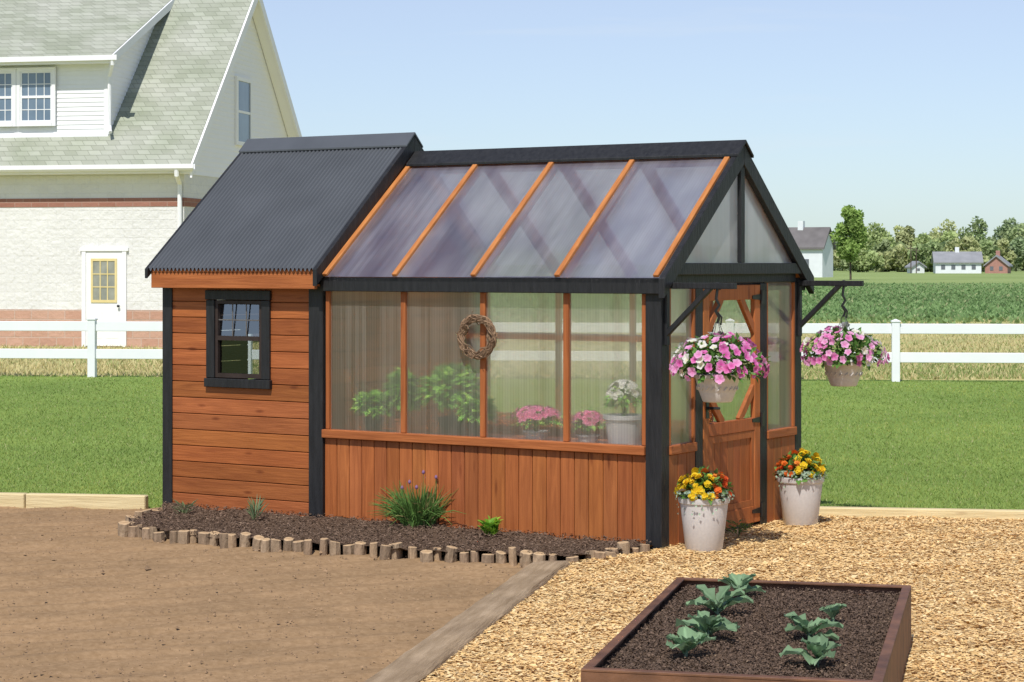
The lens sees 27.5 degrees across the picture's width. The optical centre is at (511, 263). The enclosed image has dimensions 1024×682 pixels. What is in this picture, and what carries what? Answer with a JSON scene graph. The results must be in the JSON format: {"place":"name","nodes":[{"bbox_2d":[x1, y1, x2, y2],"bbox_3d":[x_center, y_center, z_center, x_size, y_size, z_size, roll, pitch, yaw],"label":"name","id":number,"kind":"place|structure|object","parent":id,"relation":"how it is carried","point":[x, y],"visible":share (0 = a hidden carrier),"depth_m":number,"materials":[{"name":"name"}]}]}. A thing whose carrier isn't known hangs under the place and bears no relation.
{"place":"outdoors","nodes":[
{"label":"outdoors","id":0,"kind":"place"},
{"bbox_2d":[0,506,639,681],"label":"soil plot","id":1,"kind":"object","parent":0,"point":[115,557],"visible":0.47,"depth_m":11.79,"materials":[{"name":"brown soil"}]},
{"bbox_2d":[26,493,147,508],"bbox_3d":[-3.345,1.877,16.494,0.981,0.125,0.090,0,0,9],"label":"edging timber","id":2,"kind":"object","parent":1,"relation":"on","point":[91,501],"visible":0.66,"depth_m":16.45,"materials":[{"name":"brown wood"}]},
{"bbox_2d":[118,521,130,536],"bbox_3d":[-2.730,1.889,14.754,0.088,0.149,0.084,0,0,12],"label":"log stub","id":3,"kind":"object","parent":1,"relation":"on","point":[123,526],"visible":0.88,"depth_m":14.72,"materials":[{"name":"brown wood"}]},
{"bbox_2d":[128,526,137,537],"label":"log stub","id":4,"kind":"object","parent":1,"relation":"on","point":[132,531],"visible":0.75,"depth_m":14.69,"materials":[{"name":"brown wood"}]},
{"bbox_2d":[152,531,164,542],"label":"log stub","id":5,"kind":"object","parent":1,"relation":"on","point":[158,536],"visible":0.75,"depth_m":14.44,"materials":[{"name":"brown wood"}]},
{"bbox_2d":[209,531,219,545],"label":"log stub","id":6,"kind":"object","parent":1,"relation":"on","point":[213,541],"visible":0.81,"depth_m":14.27,"materials":[{"name":"brown wood"}]},
{"bbox_2d":[219,533,230,548],"bbox_3d":[-1.945,1.900,14.232,0.078,0.141,0.079,-1,-4,-39],"label":"log stub","id":7,"kind":"object","parent":1,"relation":"on","point":[223,539],"visible":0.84,"depth_m":14.20,"materials":[{"name":"brown wood"}]},
{"bbox_2d":[228,533,236,547],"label":"log stub","id":8,"kind":"object","parent":1,"relation":"on","point":[232,541],"visible":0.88,"depth_m":14.11,"materials":[{"name":"brown wood"}]},
{"bbox_2d":[239,532,250,546],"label":"log stub","id":9,"kind":"object","parent":1,"relation":"on","point":[245,541],"visible":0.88,"depth_m":14.10,"materials":[{"name":"brown wood"}]},
{"bbox_2d":[270,539,280,551],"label":"log stub","id":10,"kind":"object","parent":1,"relation":"on","point":[275,545],"visible":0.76,"depth_m":13.92,"materials":[{"name":"brown wood"}]},
{"bbox_2d":[303,539,311,554],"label":"log stub","id":11,"kind":"object","parent":1,"relation":"on","point":[307,548],"visible":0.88,"depth_m":13.85,"materials":[{"name":"brown wood"}]},
{"bbox_2d":[319,538,328,555],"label":"log stub","id":12,"kind":"object","parent":1,"relation":"on","point":[324,542],"visible":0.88,"depth_m":13.86,"materials":[{"name":"brown wood"}]},
{"bbox_2d":[329,541,340,555],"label":"log stub","id":13,"kind":"object","parent":1,"relation":"on","point":[335,548],"visible":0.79,"depth_m":13.82,"materials":[{"name":"brown wood"}]},
{"bbox_2d":[379,545,390,559],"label":"log stub","id":14,"kind":"object","parent":1,"relation":"on","point":[385,551],"visible":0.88,"depth_m":13.62,"materials":[{"name":"brown wood"}]},
{"bbox_2d":[128,501,651,556],"bbox_3d":[-1.187,1.857,14.478,4.364,0.060,1.359,0,0,32],"label":"mulch bed","id":15,"kind":"object","parent":1,"relation":"on","point":[387,542],"visible":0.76,"depth_m":14.43,"materials":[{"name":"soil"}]},
{"bbox_2d":[170,499,197,513],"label":"seedling","id":16,"kind":"object","parent":15,"relation":"on","point":[181,510],"visible":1,"depth_m":15.46,"materials":[{"name":"green plant"}]},
{"bbox_2d":[178,530,189,543],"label":"log stub","id":17,"kind":"object","parent":15,"relation":"on","point":[183,536],"visible":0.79,"depth_m":14.30,"materials":[{"name":"brown wood"}]},
{"bbox_2d":[198,532,209,544],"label":"log stub","id":18,"kind":"object","parent":15,"relation":"on","point":[203,538],"visible":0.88,"depth_m":14.27,"materials":[{"name":"brown wood"}]},
{"bbox_2d":[246,497,269,519],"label":"seedling","id":19,"kind":"object","parent":15,"relation":"on","point":[252,507],"visible":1,"depth_m":15.08,"materials":[{"name":"green plant"}]},
{"bbox_2d":[252,535,263,551],"bbox_3d":[-1.701,1.902,14.042,0.078,0.156,0.079,4,5,-10],"label":"log stub","id":20,"kind":"object","parent":15,"relation":"on","point":[256,544],"visible":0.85,"depth_m":14.01,"materials":[{"name":"brown wood"}]},
{"bbox_2d":[261,538,269,552],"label":"log stub","id":21,"kind":"object","parent":15,"relation":"on","point":[265,544],"visible":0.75,"depth_m":13.96,"materials":[{"name":"brown wood"}]},
{"bbox_2d":[283,537,293,550],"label":"log stub","id":22,"kind":"object","parent":15,"relation":"on","point":[287,543],"visible":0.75,"depth_m":13.96,"materials":[{"name":"brown wood"}]},
{"bbox_2d":[292,540,303,551],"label":"log stub","id":23,"kind":"object","parent":15,"relation":"on","point":[298,545],"visible":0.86,"depth_m":13.89,"materials":[{"name":"brown wood"}]},
{"bbox_2d":[343,543,354,554],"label":"log stub","id":24,"kind":"object","parent":15,"relation":"on","point":[348,549],"visible":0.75,"depth_m":13.81,"materials":[{"name":"brown wood"}]},
{"bbox_2d":[354,541,366,554],"bbox_3d":[-0.997,1.906,13.780,0.082,0.148,0.086,2,0,-13],"label":"log stub","id":25,"kind":"object","parent":15,"relation":"on","point":[360,548],"visible":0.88,"depth_m":13.75,"materials":[{"name":"brown wood"}]},
{"bbox_2d":[370,542,377,558],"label":"log stub","id":26,"kind":"object","parent":15,"relation":"on","point":[373,548],"visible":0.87,"depth_m":13.68,"materials":[{"name":"brown wood"}]},
{"bbox_2d":[370,470,464,527],"bbox_3d":[-0.648,1.655,14.814,0.748,0.414,0.707,0,0,0],"label":"chive clump","id":27,"kind":"object","parent":15,"relation":"on","point":[424,510],"visible":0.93,"depth_m":14.71,"materials":[{"name":"green plant"}]},
{"bbox_2d":[420,550,432,562],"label":"log stub","id":28,"kind":"object","parent":15,"relation":"on","point":[426,555],"visible":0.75,"depth_m":13.47,"materials":[{"name":"brown wood"}]},
{"bbox_2d":[481,554,494,562],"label":"log stub","id":29,"kind":"object","parent":15,"relation":"on","point":[487,558],"visible":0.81,"depth_m":13.36,"materials":[{"name":"brown wood"}]},
{"bbox_2d":[477,515,502,535],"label":"seedling","id":30,"kind":"object","parent":15,"relation":"on","point":[490,526],"visible":0.98,"depth_m":14.26,"materials":[{"name":"green plant"}]},
{"bbox_2d":[389,542,402,559],"bbox_3d":[-0.762,1.895,13.701,0.089,0.148,0.093,0,0,29],"label":"log stub","id":31,"kind":"object","parent":1,"relation":"on","point":[396,554],"visible":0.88,"depth_m":13.66,"materials":[{"name":"brown wood"}]},
{"bbox_2d":[364,561,570,681],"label":"landscape timber","id":32,"kind":"object","parent":1,"relation":"on","point":[425,658],"visible":0.87,"depth_m":10.68,"materials":[{"name":"brown wood"}]},
{"bbox_2d":[145,132,863,550],"bbox_3d":[-0.075,0.441,15.793,4.940,2.918,2.470,0,0,32],"label":"greenhouse","id":33,"kind":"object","parent":1,"relation":"on","point":[311,286],"visible":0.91,"depth_m":15.47,"materials":[{"name":"brown wood"}]},
{"bbox_2d":[204,290,271,388],"bbox_3d":[-2.054,0.567,15.765,0.636,0.734,0.068,0,0,32],"label":"window","id":34,"kind":"structure","parent":33,"relation":"in","point":[238,333],"depth_m":15.78,"materials":[{"name":"black paint"}]},
{"bbox_2d":[455,311,496,359],"bbox_3d":[-0.256,0.498,14.556,0.327,0.343,0.092,0,0,32],"label":"wreath","id":35,"kind":"object","parent":33,"relation":"attached to","point":[487,350],"visible":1,"depth_m":14.55,"materials":[{"name":"brown wicker"}]},
{"bbox_2d":[364,428,641,444],"bbox_3d":[-0.066,1.552,14.911,2.500,0.635,0.460,0,0,32],"label":"potting bench","id":36,"kind":"object","parent":33,"relation":"on","point":[491,435],"visible":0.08,"depth_m":15.06,"materials":[{"name":"brown wood"}]},
{"bbox_2d":[351,389,395,430],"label":"potted plant","id":37,"kind":"object","parent":36,"relation":"on","point":[371,403],"visible":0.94,"depth_m":15.28,"materials":[{"name":"green plant"}]},
{"bbox_2d":[382,367,424,432],"bbox_3d":[-0.792,0.975,15.282,0.340,0.520,0.322,0,0,0],"label":"potted plant","id":38,"kind":"object","parent":36,"relation":"on","point":[394,394],"visible":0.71,"depth_m":15.23,"materials":[{"name":"green plant"}]},
{"bbox_2d":[414,361,490,435],"bbox_3d":[-0.434,0.968,15.106,0.544,0.535,0.533,0,0,-32],"label":"potted plant","id":39,"kind":"object","parent":36,"relation":"on","point":[452,375],"visible":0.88,"depth_m":15.02,"materials":[{"name":"green plant"}]},
{"bbox_2d":[455,391,499,436],"bbox_3d":[-0.243,1.066,14.833,0.325,0.338,0.344,0,0,0],"label":"potted plant","id":40,"kind":"object","parent":36,"relation":"on","point":[472,404],"visible":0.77,"depth_m":14.78,"materials":[{"name":"green plant"}]},
{"bbox_2d":[506,405,562,439],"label":"potted plant","id":41,"kind":"object","parent":36,"relation":"on","point":[527,413],"visible":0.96,"depth_m":14.55,"materials":[{"name":"pink plant"}]},
{"bbox_2d":[571,406,606,442],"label":"potted plant","id":42,"kind":"object","parent":36,"relation":"on","point":[587,420],"visible":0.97,"depth_m":14.35,"materials":[{"name":"pink plant"}]},
{"bbox_2d":[602,379,641,444],"bbox_3d":[0.758,1.009,14.231,0.294,0.452,0.329,0,0,0],"label":"potted plant","id":43,"kind":"object","parent":36,"relation":"on","point":[624,427],"visible":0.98,"depth_m":14.15,"materials":[{"name":"white plant"}]},
{"bbox_2d":[669,282,771,402],"bbox_3d":[1.341,0.510,13.644,0.656,0.780,0.635,0,0,23],"label":"hanging basket","id":44,"kind":"object","parent":33,"relation":"hanging from","point":[719,382],"visible":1,"depth_m":13.53,"materials":[{"name":"pink plant"}]},
{"bbox_2d":[703,285,764,527],"bbox_3d":[1.575,1.000,14.713,0.098,1.700,0.955,0,0,32],"label":"door","id":45,"kind":"structure","parent":33,"relation":"in","point":[731,447],"depth_m":14.82,"materials":[{"name":"brown wood"}]},
{"bbox_2d":[800,280,889,386],"bbox_3d":[2.449,0.510,15.422,0.662,0.780,0.662,0,0,0],"label":"hanging basket","id":46,"kind":"object","parent":33,"relation":"hanging from","point":[842,369],"visible":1,"depth_m":15.31,"materials":[{"name":"pink plant"}]},
{"bbox_2d":[617,541,629,556],"bbox_3d":[0.723,1.888,13.558,0.073,0.177,0.079,-5,1,-44],"label":"log stub","id":47,"kind":"object","parent":1,"relation":"on","point":[624,546],"visible":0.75,"depth_m":13.53,"materials":[{"name":"brown wood"}]},
{"bbox_2d":[444,546,457,562],"bbox_3d":[-0.394,1.902,13.522,0.074,0.156,0.073,9,-3,-43],"label":"log stub","id":48,"kind":"object","parent":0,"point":[451,553],"visible":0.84,"depth_m":13.49,"materials":[{"name":"brown wood"}]},
{"bbox_2d":[496,551,506,563],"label":"log stub","id":49,"kind":"object","parent":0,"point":[501,557],"visible":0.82,"depth_m":13.36,"materials":[{"name":"brown wood"}]},
{"bbox_2d":[0,374,1023,509],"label":"lawn","id":50,"kind":"structure","parent":0,"point":[537,397],"depth_m":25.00,"materials":[{"name":"green plant"}]},
{"bbox_2d":[0,492,27,507],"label":"edging timber","id":51,"kind":"object","parent":50,"relation":"on","point":[11,499],"visible":0.71,"depth_m":16.54,"materials":[{"name":"brown wood"}]},
{"bbox_2d":[0,317,1023,381],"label":"rail fence","id":52,"kind":"object","parent":50,"relation":"on","point":[92,353],"visible":0.51,"depth_m":34.74,"materials":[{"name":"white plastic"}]},
{"bbox_2d":[819,506,1023,520],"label":"edging timber","id":53,"kind":"object","parent":50,"relation":"on","point":[888,512],"depth_m":15.50,"materials":[{"name":"brown wood"}]},
{"bbox_2d":[0,310,1023,379],"bbox_3d":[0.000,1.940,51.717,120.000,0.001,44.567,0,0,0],"label":"meadow","id":54,"kind":"structure","parent":0,"point":[810,334],"depth_m":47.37,"materials":[{"name":"green plant"}]},
{"bbox_2d":[0,0,301,347],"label":"farmhouse","id":55,"kind":"structure","parent":54,"relation":"on","point":[128,128],"depth_m":49.08,"materials":[{"name":"white paint"}]},
{"bbox_2d":[0,68,16,126],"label":"window","id":56,"kind":"structure","parent":55,"relation":"in","point":[7,75],"depth_m":49.41,"materials":[{"name":"white paint"}]},
{"bbox_2d":[16,67,55,126],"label":"window","id":57,"kind":"structure","parent":55,"relation":"in","point":[35,86],"depth_m":49.25,"materials":[{"name":"white paint"}]},
{"bbox_2d":[79,248,128,346],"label":"door","id":58,"kind":"structure","parent":55,"relation":"in","point":[104,270],"depth_m":48.56,"materials":[{"name":"white paint"}]},
{"bbox_2d":[235,76,251,145],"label":"window","id":59,"kind":"structure","parent":55,"relation":"in","point":[243,86],"depth_m":52.01,"materials":[{"name":"glass"}]},
{"bbox_2d":[263,0,1023,264],"label":"sky","id":60,"kind":"structure","parent":0,"point":[902,112],"materials":[{"name":"blue"}]},
{"bbox_2d":[420,514,1023,681],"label":"wood chip path","id":61,"kind":"structure","parent":0,"point":[805,572],"depth_m":11.85,"materials":[{"name":"beige wood"}]},
{"bbox_2d":[674,466,734,551],"bbox_3d":[1.267,1.604,13.797,0.411,0.562,0.407,0,0,0],"label":"flower pot","id":62,"kind":"object","parent":61,"relation":"on","point":[704,500],"visible":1,"depth_m":13.68,"materials":[{"name":"ceramic"}]},
{"bbox_2d":[725,519,754,536],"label":"seedling","id":63,"kind":"object","parent":61,"relation":"on","point":[742,525],"visible":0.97,"depth_m":14.38,"materials":[{"name":"green plant"}]},
{"bbox_2d":[581,577,910,681],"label":"raised bed","id":64,"kind":"object","parent":61,"relation":"on","point":[874,635],"visible":0.76,"depth_m":9.11,"materials":[{"name":"soil"}]},
{"bbox_2d":[666,625,715,656],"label":"cabbage plant","id":65,"kind":"object","parent":64,"relation":"on","point":[687,640],"visible":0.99,"depth_m":8.68,"materials":[{"name":"green plant"}]},
{"bbox_2d":[675,610,739,643],"bbox_3d":[0.838,1.579,9.085,0.290,0.151,0.215,0,0,12],"label":"cabbage plant","id":66,"kind":"object","parent":64,"relation":"on","point":[703,622],"visible":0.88,"depth_m":9.07,"materials":[{"name":"green plant"}]},
{"bbox_2d":[685,584,752,613],"bbox_3d":[0.972,1.573,9.729,0.294,0.164,0.216,0,0,-16],"label":"cabbage plant","id":67,"kind":"object","parent":64,"relation":"on","point":[716,603],"visible":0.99,"depth_m":9.74,"materials":[{"name":"green plant"}]},
{"bbox_2d":[718,573,765,595],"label":"cabbage plant","id":68,"kind":"object","parent":64,"relation":"on","point":[737,581],"visible":0.84,"depth_m":10.26,"materials":[{"name":"green plant"}]},
{"bbox_2d":[779,634,840,667],"bbox_3d":[1.232,1.586,8.492,0.236,0.139,0.215,0,0,-36],"label":"cabbage plant","id":69,"kind":"object","parent":64,"relation":"on","point":[820,646],"visible":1,"depth_m":8.48,"materials":[{"name":"green plant"}]},
{"bbox_2d":[784,611,843,640],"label":"cabbage plant","id":70,"kind":"object","parent":64,"relation":"on","point":[805,626],"visible":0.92,"depth_m":9.04,"materials":[{"name":"green plant"}]},
{"bbox_2d":[819,603,846,621],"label":"cabbage plant","id":71,"kind":"object","parent":64,"relation":"on","point":[832,611],"visible":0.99,"depth_m":9.47,"materials":[{"name":"green plant"}]},
{"bbox_2d":[772,448,828,526],"bbox_3d":[2.081,1.607,15.120,0.415,0.556,0.402,0,0,42],"label":"flower pot","id":72,"kind":"object","parent":61,"relation":"on","point":[800,493],"visible":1,"depth_m":15.01,"materials":[{"name":"ceramic"}]},
{"bbox_2d":[491,282,1023,323],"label":"crop field","id":73,"kind":"structure","parent":0,"point":[956,284],"depth_m":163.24,"materials":[{"name":"green plant"}]},
{"bbox_2d":[499,265,1023,282],"bbox_3d":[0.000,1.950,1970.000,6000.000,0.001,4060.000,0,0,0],"label":"ground","id":74,"kind":"structure","parent":0,"point":[870,276],"depth_m":377.30,"materials":[{"name":"green plant"}]},
{"bbox_2d":[408,546,416,558],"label":"log stub","id":75,"kind":"object","parent":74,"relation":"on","point":[412,552],"visible":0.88,"depth_m":13.55,"materials":[{"name":"brown wood"}]},
{"bbox_2d":[433,547,441,560],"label":"log stub","id":76,"kind":"object","parent":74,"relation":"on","point":[437,555],"visible":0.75,"depth_m":13.55,"materials":[{"name":"brown wood"}]},
{"bbox_2d":[459,552,469,562],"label":"log stub","id":77,"kind":"object","parent":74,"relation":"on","point":[464,557],"visible":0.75,"depth_m":13.44,"materials":[{"name":"brown wood"}]},
{"bbox_2d":[508,547,516,565],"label":"log stub","id":78,"kind":"object","parent":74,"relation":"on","point":[512,553],"visible":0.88,"depth_m":13.34,"materials":[{"name":"brown wood"}]},
{"bbox_2d":[520,550,532,567],"bbox_3d":[0.093,1.908,13.343,0.087,0.165,0.083,0,0,4],"label":"log stub","id":79,"kind":"object","parent":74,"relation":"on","point":[526,558],"visible":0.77,"depth_m":13.31,"materials":[{"name":"brown wood"}]},
{"bbox_2d":[533,552,545,561],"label":"log stub","id":80,"kind":"object","parent":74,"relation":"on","point":[539,556],"visible":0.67,"depth_m":13.26,"materials":[{"name":"brown wood"}]},
{"bbox_2d":[665,237,1021,270],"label":"wood","id":81,"kind":"object","parent":74,"relation":"on","point":[668,242],"visible":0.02,"depth_m":589.01,"materials":[{"name":"green plant"}]},
{"bbox_2d":[829,205,867,279],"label":"young tree","id":82,"kind":"object","parent":74,"relation":"on","point":[849,235],"visible":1,"depth_m":249.12,"materials":[{"name":"green plant"}]},
{"bbox_2d":[848,249,884,271],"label":"tree","id":83,"kind":"object","parent":74,"relation":"on","point":[866,261],"visible":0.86,"depth_m":473.73,"materials":[{"name":"green plant"}]},
{"bbox_2d":[861,222,895,250],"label":"tree","id":84,"kind":"object","parent":74,"relation":"on","point":[877,236],"visible":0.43,"depth_m":545.14,"materials":[{"name":"green plant"}]},
{"bbox_2d":[872,239,893,269],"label":"tree","id":85,"kind":"object","parent":74,"relation":"on","point":[883,245],"visible":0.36,"depth_m":496.61,"materials":[{"name":"green plant"}]},
{"bbox_2d":[874,250,894,271],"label":"tree","id":86,"kind":"object","parent":74,"relation":"on","point":[886,267],"visible":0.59,"depth_m":491.97,"materials":[{"name":"green plant"}]},
{"bbox_2d":[886,243,911,271],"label":"tree","id":87,"kind":"object","parent":74,"relation":"on","point":[897,255],"visible":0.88,"depth_m":488.54,"materials":[{"name":"green plant"}]},
{"bbox_2d":[893,224,914,245],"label":"tree","id":88,"kind":"object","parent":74,"relation":"on","point":[905,235],"visible":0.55,"depth_m":560.54,"materials":[{"name":"green plant"}]},
{"bbox_2d":[905,261,926,272],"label":"white shed","id":89,"kind":"structure","parent":74,"relation":"on","point":[920,267],"depth_m":430.08,"materials":[{"name":"white paint"}]},
{"bbox_2d":[911,233,931,246],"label":"tree","id":90,"kind":"object","parent":74,"relation":"on","point":[924,238],"visible":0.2,"depth_m":552.10,"materials":[{"name":"green plant"}]},
{"bbox_2d":[907,240,944,271],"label":"tree","id":91,"kind":"object","parent":74,"relation":"on","point":[924,254],"visible":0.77,"depth_m":484.91,"materials":[{"name":"green plant"}]},
{"bbox_2d":[928,218,958,240],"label":"tree","id":92,"kind":"object","parent":74,"relation":"on","point":[934,233],"visible":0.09,"depth_m":560.29,"materials":[{"name":"green plant"}]},
{"bbox_2d":[931,230,960,242],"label":"tree","id":93,"kind":"object","parent":74,"relation":"on","point":[949,234],"visible":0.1,"depth_m":537.36,"materials":[{"name":"green plant"}]},
{"bbox_2d":[931,247,983,272],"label":"farmhouse","id":94,"kind":"object","parent":74,"relation":"on","point":[956,261],"visible":0.96,"depth_m":420.40,"materials":[{"name":"white paint"}]},
{"bbox_2d":[943,235,979,251],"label":"tree","id":95,"kind":"object","parent":74,"relation":"on","point":[969,244],"visible":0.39,"depth_m":471.80,"materials":[{"name":"green plant"}]},
{"bbox_2d":[958,216,991,242],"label":"tree","id":96,"kind":"object","parent":74,"relation":"on","point":[978,231],"visible":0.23,"depth_m":557.74,"materials":[{"name":"green plant"}]},
{"bbox_2d":[980,240,999,271],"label":"tree","id":97,"kind":"object","parent":74,"relation":"on","point":[988,249],"visible":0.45,"depth_m":489.55,"materials":[{"name":"green plant"}]},
{"bbox_2d":[996,238,1016,269],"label":"tree","id":98,"kind":"object","parent":74,"relation":"on","point":[1008,254],"visible":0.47,"depth_m":501.59,"materials":[{"name":"green plant"}]},
{"bbox_2d":[992,217,1020,238],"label":"tree","id":99,"kind":"object","parent":74,"relation":"on","point":[1003,227],"visible":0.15,"depth_m":569.73,"materials":[{"name":"green plant"}]},
{"bbox_2d":[998,223,1023,270],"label":"tree","id":100,"kind":"object","parent":74,"relation":"on","point":[1011,234],"visible":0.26,"depth_m":560.12,"materials":[{"name":"green plant"}]},
{"bbox_2d":[1009,236,1023,271],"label":"tree","id":101,"kind":"object","parent":74,"relation":"on","point":[1016,244],"visible":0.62,"depth_m":510.01,"materials":[{"name":"green plant"}]},
{"bbox_2d":[788,221,835,276],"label":"house","id":102,"kind":"structure","parent":0,"point":[816,246],"depth_m":299.53,"materials":[{"name":"white paint"}]},
{"bbox_2d":[983,251,1012,272],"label":"brick house","id":103,"kind":"structure","parent":0,"point":[997,263],"depth_m":420.11,"materials":[{"name":"red brick"}]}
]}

